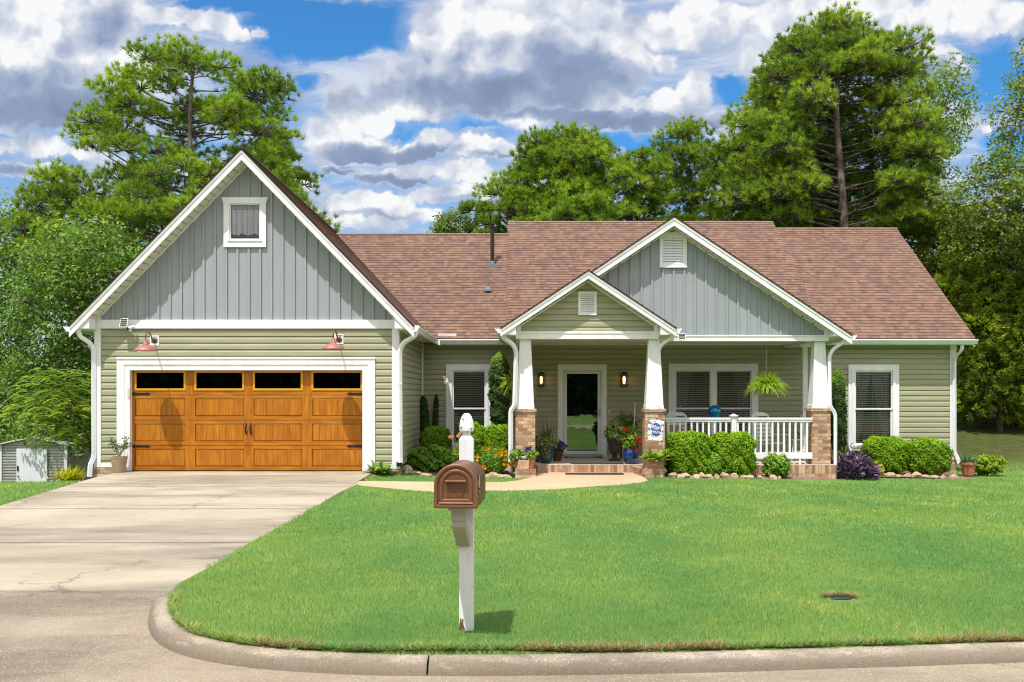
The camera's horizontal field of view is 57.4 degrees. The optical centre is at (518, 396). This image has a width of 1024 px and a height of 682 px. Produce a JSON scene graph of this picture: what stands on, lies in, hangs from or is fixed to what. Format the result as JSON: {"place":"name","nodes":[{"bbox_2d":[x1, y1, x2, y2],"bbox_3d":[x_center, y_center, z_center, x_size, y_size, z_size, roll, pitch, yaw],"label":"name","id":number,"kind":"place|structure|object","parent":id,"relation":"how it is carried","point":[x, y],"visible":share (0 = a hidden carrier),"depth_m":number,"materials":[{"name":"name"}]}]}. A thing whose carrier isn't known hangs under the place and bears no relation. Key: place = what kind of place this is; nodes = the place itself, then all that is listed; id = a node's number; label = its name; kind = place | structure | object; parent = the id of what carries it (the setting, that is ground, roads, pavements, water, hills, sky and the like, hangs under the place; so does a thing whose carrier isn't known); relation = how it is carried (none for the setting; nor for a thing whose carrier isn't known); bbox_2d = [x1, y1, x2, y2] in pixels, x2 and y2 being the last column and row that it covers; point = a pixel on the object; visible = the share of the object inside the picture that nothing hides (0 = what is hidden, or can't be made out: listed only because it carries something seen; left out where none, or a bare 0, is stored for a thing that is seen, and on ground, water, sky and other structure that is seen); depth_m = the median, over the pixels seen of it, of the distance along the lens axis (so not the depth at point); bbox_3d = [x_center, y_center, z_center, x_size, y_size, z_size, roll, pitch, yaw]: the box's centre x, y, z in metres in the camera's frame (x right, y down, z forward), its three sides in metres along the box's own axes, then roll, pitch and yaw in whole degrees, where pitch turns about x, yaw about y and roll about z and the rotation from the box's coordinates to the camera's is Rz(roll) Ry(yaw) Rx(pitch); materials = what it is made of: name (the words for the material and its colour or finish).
{"place":"outdoors","nodes":[
{"label":"outdoors","id":0,"kind":"place"},
{"bbox_2d":[0,471,372,591],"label":"driveway","id":1,"kind":"structure","parent":0,"point":[147,531],"depth_m":11.70,"materials":[{"name":"concrete"}]},
{"bbox_2d":[108,432,131,472],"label":"potted plant","id":2,"kind":"object","parent":1,"relation":"on","point":[118,462],"visible":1,"depth_m":19.19,"materials":[{"name":"green plant"}]},
{"bbox_2d":[339,472,647,491],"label":"path","id":3,"kind":"structure","parent":0,"point":[548,480],"depth_m":18.25,"materials":[{"name":"concrete"}]},
{"bbox_2d":[565,473,623,474],"bbox_3d":[1.691,1.710,20.800,1.283,0.014,0.360,0,0,0],"label":"door mat","id":4,"kind":"object","parent":3,"relation":"on","point":[594,473],"depth_m":20.69,"materials":[{"name":"rubber"}]},
{"bbox_2d":[0,377,1023,668],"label":"ground","id":5,"kind":"structure","parent":0,"point":[982,437],"depth_m":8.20,"materials":[{"name":"plant"}]},
{"bbox_2d":[0,187,56,442],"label":"broadleaf tree","id":6,"kind":"object","parent":5,"relation":"on","point":[4,266],"visible":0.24,"depth_m":34.56,"materials":[{"name":"green plant"}]},
{"bbox_2d":[0,367,90,454],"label":"mimosa tree","id":7,"kind":"object","parent":5,"relation":"on","point":[74,409],"visible":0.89,"depth_m":25.35,"materials":[{"name":"green plant"}]},
{"bbox_2d":[0,433,93,481],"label":"metal shed","id":8,"kind":"structure","parent":5,"relation":"on","point":[19,462],"depth_m":30.00,"materials":[{"name":"grey metal"}]},
{"bbox_2d":[16,449,47,481],"bbox_3d":[-15.558,2.444,29.925,0.977,1.566,0.110,0,0,0],"label":"door","id":9,"kind":"structure","parent":8,"relation":"in","point":[31,464],"depth_m":29.94,"materials":[{"name":"white metal"}]},
{"bbox_2d":[46,464,86,480],"bbox_3d":[-10.278,1.716,21.488,1.055,0.468,0.888,0,0,23],"label":"golden cypress","id":10,"kind":"object","parent":5,"relation":"on","point":[74,474],"visible":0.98,"depth_m":21.38,"materials":[{"name":"plant"}]},
{"bbox_2d":[0,211,155,460],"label":"broadleaf tree","id":11,"kind":"object","parent":5,"relation":"on","point":[74,343],"visible":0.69,"depth_m":30.32,"materials":[{"name":"green plant"}]},
{"bbox_2d":[0,31,342,316],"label":"pine tree","id":12,"kind":"object","parent":5,"relation":"on","point":[274,152],"visible":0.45,"depth_m":34.75,"materials":[{"name":"green plant"}]},
{"bbox_2d":[148,591,428,675],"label":"kerb","id":13,"kind":"structure","parent":5,"relation":"on","point":[167,632],"depth_m":5.52,"materials":[{"name":"concrete"}]},
{"bbox_2d":[362,459,393,473],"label":"hosta plant","id":14,"kind":"object","parent":5,"relation":"on","point":[381,468],"visible":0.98,"depth_m":19.18,"materials":[{"name":"green plant"}]},
{"bbox_2d":[402,465,412,473],"bbox_3d":[-2.398,1.589,20.145,0.211,0.259,0.347,0,0,15],"label":"edging stone","id":15,"kind":"object","parent":5,"relation":"on","point":[407,467],"visible":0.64,"depth_m":20.06,"materials":[{"name":"stone"}]},
{"bbox_2d":[426,207,479,232],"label":"broadleaf tree","id":16,"kind":"object","parent":5,"relation":"on","point":[441,225],"visible":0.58,"depth_m":40.61,"materials":[{"name":"green plant"}]},
{"bbox_2d":[434,413,485,630],"bbox_3d":[-0.347,0.850,5.760,0.270,1.489,0.561,0,0,3],"label":"mailbox","id":17,"kind":"object","parent":5,"relation":"on","point":[460,489],"visible":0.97,"depth_m":5.78,"materials":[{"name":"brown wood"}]},
{"bbox_2d":[434,464,477,507],"bbox_3d":[-0.366,0.526,5.517,0.260,0.262,0.028,0,0,3],"label":"door","id":18,"kind":"structure","parent":17,"relation":"in","point":[468,499],"depth_m":5.51,"materials":[{"name":"brown metal"}]},
{"bbox_2d":[412,464,514,476],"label":"flower bed soil","id":19,"kind":"structure","parent":5,"relation":"on","point":[436,473],"depth_m":20.79,"materials":[{"name":"soil"}]},
{"bbox_2d":[419,395,429,433],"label":"columnar holly","id":20,"kind":"object","parent":19,"relation":"on","point":[424,416],"visible":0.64,"depth_m":23.83,"materials":[{"name":"green plant"}]},
{"bbox_2d":[405,444,458,472],"bbox_3d":[-1.959,1.460,21.194,1.320,0.772,0.993,0,0,0],"label":"azalea bush","id":21,"kind":"object","parent":19,"relation":"on","point":[434,458],"visible":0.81,"depth_m":20.91,"materials":[{"name":"green plant"}]},
{"bbox_2d":[418,425,452,449],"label":"boxwood bush","id":22,"kind":"object","parent":19,"relation":"on","point":[437,435],"visible":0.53,"depth_m":22.32,"materials":[{"name":"green plant"}]},
{"bbox_2d":[432,394,438,425],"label":"columnar holly","id":23,"kind":"object","parent":19,"relation":"on","point":[435,422],"visible":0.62,"depth_m":23.96,"materials":[{"name":"green plant"}]},
{"bbox_2d":[449,447,458,460],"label":"marigold clump","id":24,"kind":"object","parent":19,"relation":"on","point":[452,449],"visible":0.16,"depth_m":21.49,"materials":[{"name":"green plant"}]},
{"bbox_2d":[448,431,461,460],"bbox_3d":[-1.420,1.188,21.192,0.340,0.919,0.044,0,0,0],"label":"butterfly ornament","id":25,"kind":"object","parent":19,"relation":"on","point":[456,435],"visible":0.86,"depth_m":21.19,"materials":[{"name":"orange metal"}]},
{"bbox_2d":[458,421,485,462],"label":"boxwood bush","id":26,"kind":"object","parent":19,"relation":"on","point":[477,433],"visible":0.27,"depth_m":21.90,"materials":[{"name":"green plant"}]},
{"bbox_2d":[475,446,512,474],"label":"marigold clump","id":27,"kind":"object","parent":19,"relation":"on","point":[495,459],"visible":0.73,"depth_m":20.66,"materials":[{"name":"green plant"}]},
{"bbox_2d":[483,423,507,467],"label":"boxwood bush","id":28,"kind":"object","parent":19,"relation":"on","point":[495,436],"visible":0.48,"depth_m":21.71,"materials":[{"name":"green plant"}]},
{"bbox_2d":[487,352,511,425],"bbox_3d":[-0.473,-0.123,23.696,0.637,2.059,0.632,0,0,0],"label":"columnar holly","id":29,"kind":"object","parent":19,"relation":"on","point":[498,412],"visible":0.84,"depth_m":23.53,"materials":[{"name":"green plant"}]},
{"bbox_2d":[457,198,505,232],"bbox_3d":[-1.575,-3.308,40.042,2.267,10.599,1.784,0,0,0],"label":"pine tree","id":30,"kind":"object","parent":5,"relation":"on","point":[482,208],"visible":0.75,"depth_m":39.74,"materials":[{"name":"green plant"}]},
{"bbox_2d":[489,472,498,477],"bbox_3d":[-0.518,1.712,20.165,0.245,0.185,0.200,0,0,17],"label":"edging stone","id":31,"kind":"object","parent":5,"relation":"on","point":[493,474],"visible":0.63,"depth_m":20.08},
{"bbox_2d":[498,474,511,477],"bbox_3d":[-0.281,1.720,20.099,0.320,0.108,0.159,0,0,-30],"label":"edging stone","id":32,"kind":"object","parent":5,"relation":"on","point":[505,475],"visible":0.67,"depth_m":20.03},
{"bbox_2d":[0,258,1023,434],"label":"woods","id":33,"kind":"object","parent":5,"relation":"on","point":[62,362],"visible":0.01,"depth_m":65.10,"materials":[{"name":"green plant"}]},
{"bbox_2d":[63,146,978,478],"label":"house","id":34,"kind":"structure","parent":5,"relation":"on","point":[243,284],"depth_m":21.42,"materials":[{"name":"green"}]},
{"bbox_2d":[119,318,127,326],"bbox_3d":[-8.149,-1.530,19.392,0.160,0.195,0.160,0,0,0],"label":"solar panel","id":35,"kind":"object","parent":34,"relation":"attached to","point":[123,322],"visible":1,"depth_m":19.34,"materials":[{"name":"beige plastic"}]},
{"bbox_2d":[126,325,134,331],"bbox_3d":[-8.069,-1.417,19.438,0.164,0.142,0.209,0,0,-43],"label":"security camera","id":36,"kind":"object","parent":34,"relation":"attached to","point":[129,328],"visible":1,"depth_m":19.38,"materials":[{"name":"beige plastic"}]},
{"bbox_2d":[134,331,158,351],"bbox_3d":[-7.568,-1.136,19.164,0.456,0.412,0.744,0,0,0],"label":"barn lamp","id":37,"kind":"object","parent":34,"relation":"attached to","point":[146,346],"visible":1,"depth_m":19.03,"materials":[{"name":"pink metal"}]},
{"bbox_2d":[221,197,267,246],"bbox_3d":[-5.697,-3.637,19.672,0.973,1.037,0.375,0,0,0],"label":"gable window","id":38,"kind":"structure","parent":34,"relation":"in","point":[244,218],"depth_m":19.50,"materials":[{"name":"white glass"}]},
{"bbox_2d":[132,370,361,469],"bbox_3d":[-5.659,0.491,19.642,4.913,2.109,0.117,0,0,0],"label":"garage door","id":39,"kind":"structure","parent":34,"relation":"in","point":[182,419],"depth_m":19.66,"materials":[{"name":"brown wood"}]},
{"bbox_2d":[322,329,344,349],"bbox_3d":[-3.755,-1.171,19.164,0.456,0.412,0.744,0,0,0],"label":"barn lamp","id":40,"kind":"object","parent":34,"relation":"attached to","point":[333,345],"visible":1,"depth_m":18.99,"materials":[{"name":"pink metal"}]},
{"bbox_2d":[446,364,491,450],"bbox_3d":[-1.272,0.277,24.324,1.199,2.239,0.172,0,0,0],"label":"window","id":41,"kind":"structure","parent":34,"relation":"in","point":[451,369],"depth_m":24.27,"materials":[{"name":"white glass"}]},
{"bbox_2d":[503,465,514,475],"bbox_3d":[-0.197,1.618,20.386,0.180,0.255,0.338,0,0,19],"label":"drain pipe","id":42,"kind":"object","parent":34,"relation":"attached to","point":[509,470],"visible":0.91,"depth_m":20.30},
{"bbox_2d":[509,449,524,468],"bbox_3d":[-0.021,1.344,20.337,0.428,0.442,0.365,0,0,28],"label":"potted petunia","id":43,"kind":"object","parent":34,"relation":"on","point":[515,455],"visible":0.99,"depth_m":20.25,"materials":[{"name":"plant"}]},
{"bbox_2d":[498,372,539,393],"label":"hanging fern","id":44,"kind":"object","parent":34,"relation":"hanging from","point":[509,380],"visible":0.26,"depth_m":22.47,"materials":[{"name":"green plant"}]},
{"bbox_2d":[517,460,528,468],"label":"stone block","id":45,"kind":"structure","parent":34,"relation":"on","point":[523,464],"depth_m":20.18,"materials":[{"name":"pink stone"}]},
{"bbox_2d":[521,446,538,468],"bbox_3d":[0.245,1.315,20.336,0.459,0.500,0.380,0,0,0],"label":"potted petunia","id":46,"kind":"object","parent":34,"relation":"on","point":[531,453],"visible":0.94,"depth_m":20.25,"materials":[{"name":"plant"}]},
{"bbox_2d":[538,371,544,386],"bbox_3d":[0.599,-0.462,24.192,0.170,0.400,0.185,0,0,0],"label":"wall lantern","id":47,"kind":"object","parent":34,"relation":"attached to","point":[541,374],"depth_m":24.17,"materials":[{"name":"black metal"}]},
{"bbox_2d":[535,412,571,463],"bbox_3d":[0.580,0.898,21.817,1.242,1.295,1.380,0,0,-33],"label":"potted dracaena","id":48,"kind":"object","parent":34,"relation":"on","point":[545,449],"visible":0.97,"depth_m":21.60,"materials":[{"name":"plant"}]},
{"bbox_2d":[553,440,567,461],"bbox_3d":[0.944,1.281,22.385,0.477,0.528,0.386,0,0,0],"label":"potted petunia","id":49,"kind":"object","parent":34,"relation":"on","point":[558,453],"visible":0.77,"depth_m":22.30,"materials":[{"name":"ceramic"}]},
{"bbox_2d":[564,370,600,453],"bbox_3d":[1.661,0.402,24.262,0.956,2.166,0.096,0,0,0],"label":"storm door","id":50,"kind":"structure","parent":34,"relation":"in","point":[582,388],"depth_m":24.29,"materials":[{"name":"white glass"}]},
{"bbox_2d":[564,456,602,457],"bbox_3d":[1.653,1.536,23.760,0.970,0.017,0.420,0,0,0],"label":"door mat","id":51,"kind":"object","parent":34,"relation":"on","point":[583,457],"depth_m":23.57,"materials":[{"name":"rubber"}]},
{"bbox_2d":[603,420,624,460],"bbox_3d":[2.325,1.053,22.469,0.580,0.984,0.547,0,0,0],"label":"potted caladium","id":52,"kind":"object","parent":34,"relation":"on","point":[615,431],"visible":0.97,"depth_m":22.37,"materials":[{"name":"plant"}]},
{"bbox_2d":[602,411,641,458],"bbox_3d":[2.699,0.953,23.371,1.140,1.183,1.177,0,0,25],"label":"potted fern","id":53,"kind":"object","parent":34,"relation":"on","point":[626,423],"visible":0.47,"depth_m":23.29,"materials":[{"name":"green plant"}]},
{"bbox_2d":[621,371,627,386],"bbox_3d":[2.739,-0.462,24.192,0.170,0.400,0.185,0,0,0],"label":"wall lantern","id":54,"kind":"object","parent":34,"relation":"attached to","point":[624,374],"depth_m":24.23,"materials":[{"name":"black metal"}]},
{"bbox_2d":[619,407,641,463],"bbox_3d":[2.581,0.835,21.545,0.528,1.420,0.451,0,0,0],"label":"potted mandevilla","id":55,"kind":"object","parent":34,"relation":"on","point":[630,453],"visible":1,"depth_m":21.44,"materials":[{"name":"plant"}]},
{"bbox_2d":[634,447,675,468],"bbox_3d":[3.011,1.321,20.378,0.916,0.488,0.854,0,0,39],"label":"planter box","id":56,"kind":"object","parent":34,"relation":"on","point":[655,460],"visible":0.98,"depth_m":20.25,"materials":[{"name":"ceramic"}]},
{"bbox_2d":[647,417,670,463],"bbox_3d":[3.027,0.944,20.089,0.496,1.007,0.063,0,0,4],"label":"garden flag","id":57,"kind":"object","parent":56,"relation":"in","point":[655,428],"visible":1,"depth_m":20.09,"materials":[{"name":"fabric"}]},
{"bbox_2d":[665,412,686,445],"bbox_3d":[3.793,0.962,22.928,0.630,1.166,0.913,0,0,23],"label":"rocking chair","id":58,"kind":"object","parent":34,"relation":"on","point":[676,414],"visible":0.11,"depth_m":23.24,"materials":[{"name":"white paint"}]},
{"bbox_2d":[678,333,685,339],"bbox_3d":[3.721,-1.371,21.325,0.170,0.148,0.152,0,0,0],"label":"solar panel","id":59,"kind":"object","parent":34,"relation":"attached to","point":[681,336],"visible":0.98,"depth_m":21.27,"materials":[{"name":"beige plastic"}]},
{"bbox_2d":[669,364,757,450],"bbox_3d":[5.063,0.274,24.359,2.318,2.267,0.241,0,0,0],"label":"window","id":60,"kind":"structure","parent":34,"relation":"in","point":[679,374],"depth_m":24.33,"materials":[{"name":"white glass"}]},
{"bbox_2d":[742,369,789,398],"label":"hanging fern","id":61,"kind":"object","parent":34,"relation":"hanging from","point":[764,383],"visible":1,"depth_m":21.61,"materials":[{"name":"green plant"}]},
{"bbox_2d":[751,412,787,460],"bbox_3d":[6.065,0.962,22.629,0.630,1.166,0.913,0,0,-20],"label":"rocking chair","id":62,"kind":"object","parent":34,"relation":"on","point":[758,424],"visible":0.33,"depth_m":22.89,"materials":[{"name":"white paint"}]},
{"bbox_2d":[848,364,898,450],"bbox_3d":[9.217,0.285,24.359,1.312,2.244,0.241,0,0,0],"label":"window","id":63,"kind":"structure","parent":34,"relation":"in","point":[859,376],"depth_m":24.33,"materials":[{"name":"white glass"}]},
{"bbox_2d":[471,120,625,232],"bbox_3d":[1.363,-4.833,39.904,6.948,13.620,5.880,0,0,0],"label":"pine tree","id":64,"kind":"object","parent":5,"relation":"on","point":[568,160],"visible":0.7,"depth_m":38.61,"materials":[{"name":"green plant"}]},
{"bbox_2d":[537,188,620,220],"bbox_3d":[2.359,-2.970,36.074,3.226,9.994,3.491,0,0,0],"label":"pine tree","id":65,"kind":"object","parent":5,"relation":"on","point":[596,204],"visible":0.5,"depth_m":35.32,"materials":[{"name":"green plant"}]},
{"bbox_2d":[163,590,1023,651],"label":"edge grass","id":66,"kind":"structure","parent":5,"relation":"on","point":[266,641],"depth_m":5.64,"materials":[{"name":"plant"}]},
{"bbox_2d":[603,144,677,220],"bbox_3d":[4.690,-4.052,38.099,3.676,12.193,3.346,0,0,0],"label":"pine tree","id":67,"kind":"object","parent":5,"relation":"on","point":[640,171],"visible":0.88,"depth_m":37.46,"materials":[{"name":"green plant"}]},
{"bbox_2d":[668,472,676,477],"bbox_3d":[3.300,1.700,20.045,0.135,0.166,0.212,0,0,-45],"label":"edging stone","id":68,"kind":"object","parent":5,"relation":"on","point":[672,475],"visible":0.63,"depth_m":20.00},
{"bbox_2d":[644,113,724,220],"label":"pine tree","id":69,"kind":"object","parent":5,"relation":"on","point":[688,147],"visible":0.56,"depth_m":41.59,"materials":[{"name":"green plant"}]},
{"bbox_2d":[681,473,691,477],"bbox_3d":[3.603,1.707,20.045,0.278,0.161,0.192,0,0,17],"label":"edging stone","id":70,"kind":"object","parent":5,"relation":"on","point":[686,475],"visible":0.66,"depth_m":19.98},
{"bbox_2d":[703,474,712,478],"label":"edging stone","id":71,"kind":"object","parent":5,"relation":"on","point":[709,476],"visible":0.66,"depth_m":19.97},
{"bbox_2d":[720,472,729,478],"bbox_3d":[4.444,1.720,20.055,0.202,0.218,0.166,0,0,45],"label":"edging stone","id":72,"kind":"object","parent":5,"relation":"on","point":[723,475],"visible":0.63,"depth_m":20.00,"materials":[{"name":"stone"}]},
{"bbox_2d":[428,641,1023,675],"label":"kerb","id":73,"kind":"structure","parent":5,"relation":"on","point":[701,661],"depth_m":5.48,"materials":[{"name":"concrete"}]},
{"bbox_2d":[730,473,738,478],"bbox_3d":[4.639,1.716,20.056,0.153,0.176,0.249,0,0,-40],"label":"edging stone","id":74,"kind":"object","parent":5,"relation":"on","point":[734,475],"visible":0.65,"depth_m":20.00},
{"bbox_2d":[734,126,904,224],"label":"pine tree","id":75,"kind":"object","parent":5,"relation":"on","point":[828,169],"visible":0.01,"depth_m":42.57,"materials":[{"name":"green plant"}]},
{"bbox_2d":[676,473,974,479],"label":"flower bed soil","id":76,"kind":"structure","parent":5,"relation":"on","point":[804,477],"depth_m":21.24,"materials":[{"name":"soil"}]},
{"bbox_2d":[665,429,712,475],"bbox_3d":[3.738,1.251,20.641,1.033,1.071,0.976,0,0,0],"label":"boxwood bush","id":77,"kind":"object","parent":76,"relation":"on","point":[689,451],"visible":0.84,"depth_m":20.27,"materials":[{"name":"green plant"}]},
{"bbox_2d":[704,451,725,476],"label":"bush","id":78,"kind":"object","parent":76,"relation":"on","point":[716,463],"visible":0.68,"depth_m":20.29,"materials":[{"name":"green plant"}]},
{"bbox_2d":[709,430,757,476],"bbox_3d":[4.744,1.273,20.744,1.068,1.065,0.969,0,0,0],"label":"boxwood bush","id":79,"kind":"object","parent":76,"relation":"on","point":[734,450],"visible":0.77,"depth_m":20.38,"materials":[{"name":"green plant"}]},
{"bbox_2d":[760,452,791,477],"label":"bush","id":80,"kind":"object","parent":76,"relation":"on","point":[776,464],"visible":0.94,"depth_m":20.69,"materials":[{"name":"green plant"}]},
{"bbox_2d":[831,368,846,453],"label":"columnar holly","id":81,"kind":"object","parent":76,"relation":"on","point":[838,394],"visible":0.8,"depth_m":23.48,"materials":[{"name":"green plant"}]},
{"bbox_2d":[841,402,846,455],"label":"columnar holly","id":82,"kind":"object","parent":76,"relation":"on","point":[845,443],"visible":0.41,"depth_m":23.71,"materials":[{"name":"green plant"}]},
{"bbox_2d":[837,442,860,461],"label":"leggy plant","id":83,"kind":"object","parent":76,"relation":"on","point":[844,450],"visible":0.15,"depth_m":22.39,"materials":[{"name":"green plant"}]},
{"bbox_2d":[831,445,882,479],"bbox_3d":[7.694,1.551,21.598,1.406,0.919,0.986,0,0,0],"label":"purple heart plant","id":84,"kind":"object","parent":76,"relation":"on","point":[850,465],"visible":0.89,"depth_m":21.40,"materials":[{"name":"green plant"}]},
{"bbox_2d":[873,460,884,474],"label":"yellow flower clump","id":85,"kind":"object","parent":76,"relation":"on","point":[882,467],"visible":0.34,"depth_m":22.41,"materials":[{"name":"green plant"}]},
{"bbox_2d":[860,435,909,473],"bbox_3d":[9.140,1.445,23.337,1.132,0.975,0.900,0,0,0],"label":"boxwood bush","id":86,"kind":"object","parent":76,"relation":"on","point":[889,453],"visible":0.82,"depth_m":23.02,"materials":[{"name":"green plant"}]},
{"bbox_2d":[906,437,953,474],"bbox_3d":[10.192,1.467,23.345,1.248,0.954,0.909,0,0,0],"label":"boxwood bush","id":87,"kind":"object","parent":76,"relation":"on","point":[929,456],"visible":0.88,"depth_m":23.03,"materials":[{"name":"green plant"}]},
{"bbox_2d":[694,0,962,239],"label":"pine tree","id":88,"kind":"object","parent":5,"relation":"on","point":[766,156],"visible":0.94,"depth_m":35.94,"materials":[{"name":"green plant"}]},
{"bbox_2d":[819,590,861,599],"bbox_3d":[2.416,1.493,7.069,0.352,0.061,0.204,0,0,0],"label":"meter lid","id":89,"kind":"object","parent":5,"relation":"on","point":[842,598],"visible":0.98,"depth_m":7.05,"materials":[{"name":"grey plastic"}]},
{"bbox_2d":[740,166,949,237],"bbox_3d":[13.337,-4.450,40.841,9.460,10.626,8.931,0,0,0],"label":"pine tree","id":90,"kind":"object","parent":5,"relation":"on","point":[821,213],"visible":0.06,"depth_m":37.98,"materials":[{"name":"green plant"}]},
{"bbox_2d":[886,472,895,475],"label":"edging stone","id":91,"kind":"object","parent":5,"relation":"on","point":[890,473],"visible":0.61,"depth_m":22.50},
{"bbox_2d":[911,471,921,477],"bbox_3d":[9.595,1.920,22.545,0.246,0.230,0.385,0,0,32],"label":"edging stone","id":92,"kind":"object","parent":5,"relation":"on","point":[916,474],"visible":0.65,"depth_m":22.41,"materials":[{"name":"stone"}]},
{"bbox_2d":[900,49,986,260],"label":"broadleaf tree","id":93,"kind":"object","parent":5,"relation":"on","point":[949,88],"visible":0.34,"depth_m":44.50,"materials":[{"name":"green plant"}]},
{"bbox_2d":[948,474,957,478],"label":"edging stone","id":94,"kind":"object","parent":5,"relation":"on","point":[953,476],"visible":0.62,"depth_m":22.49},
{"bbox_2d":[902,197,1012,421],"bbox_3d":[17.337,-3.287,37.044,4.944,9.298,3.235,0,0,0],"label":"cedar tree","id":95,"kind":"object","parent":5,"relation":"on","point":[930,260],"visible":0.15,"depth_m":36.60,"materials":[{"name":"green plant"}]},
{"bbox_2d":[954,453,977,475],"bbox_3d":[11.377,1.687,23.579,0.653,0.578,0.679,0,0,-38],"label":"potted juniper","id":96,"kind":"object","parent":5,"relation":"on","point":[968,465],"visible":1,"depth_m":23.49,"materials":[{"name":"ceramic"}]},
{"bbox_2d":[923,35,1023,278],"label":"broadleaf tree","id":97,"kind":"object","parent":5,"relation":"on","point":[1013,189],"visible":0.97,"depth_m":32.88,"materials":[{"name":"green plant"}]},
{"bbox_2d":[934,196,1023,431],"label":"cedar tree","id":98,"kind":"object","parent":5,"relation":"on","point":[1006,369],"visible":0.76,"depth_m":33.50,"materials":[{"name":"green plant"}]},
{"bbox_2d":[974,453,1008,475],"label":"golden shrub","id":99,"kind":"object","parent":5,"relation":"on","point":[988,464],"visible":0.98,"depth_m":23.72,"materials":[{"name":"green plant"}]},
{"bbox_2d":[993,267,1023,427],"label":"cedar tree","id":100,"kind":"object","parent":5,"relation":"on","point":[1015,423],"visible":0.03,"depth_m":35.45,"materials":[{"name":"green plant"}]},
{"bbox_2d":[0,592,1023,681],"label":"road","id":101,"kind":"structure","parent":0,"point":[76,637],"depth_m":5.57,"materials":[{"name":"concrete"}]},
{"bbox_2d":[0,0,1023,366],"label":"sky","id":102,"kind":"structure","parent":0,"point":[405,106],"materials":[{"name":"blue"}]},
{"bbox_2d":[571,463,623,463],"bbox_3d":[1.817,1.537,21.590,1.204,0.014,0.340,0,0,0],"label":"door mat","id":103,"kind":"object","parent":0,"point":[597,463],"depth_m":21.45,"materials":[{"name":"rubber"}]},
{"bbox_2d":[665,425,681,440],"bbox_3d":[3.785,0.885,22.789,0.420,0.400,0.100,0,0,23],"label":"cushion","id":104,"kind":"object","parent":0,"point":[671,428],"visible":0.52,"depth_m":22.76,"materials":[{"name":"beige fabric"}]},
{"bbox_2d":[707,405,720,434],"bbox_3d":[4.699,0.562,22.400,0.331,0.725,0.331,0,0,0],"label":"gazing ball","id":105,"kind":"object","parent":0,"point":[713,411],"visible":0.73,"depth_m":22.29,"materials":[{"name":"glass"}]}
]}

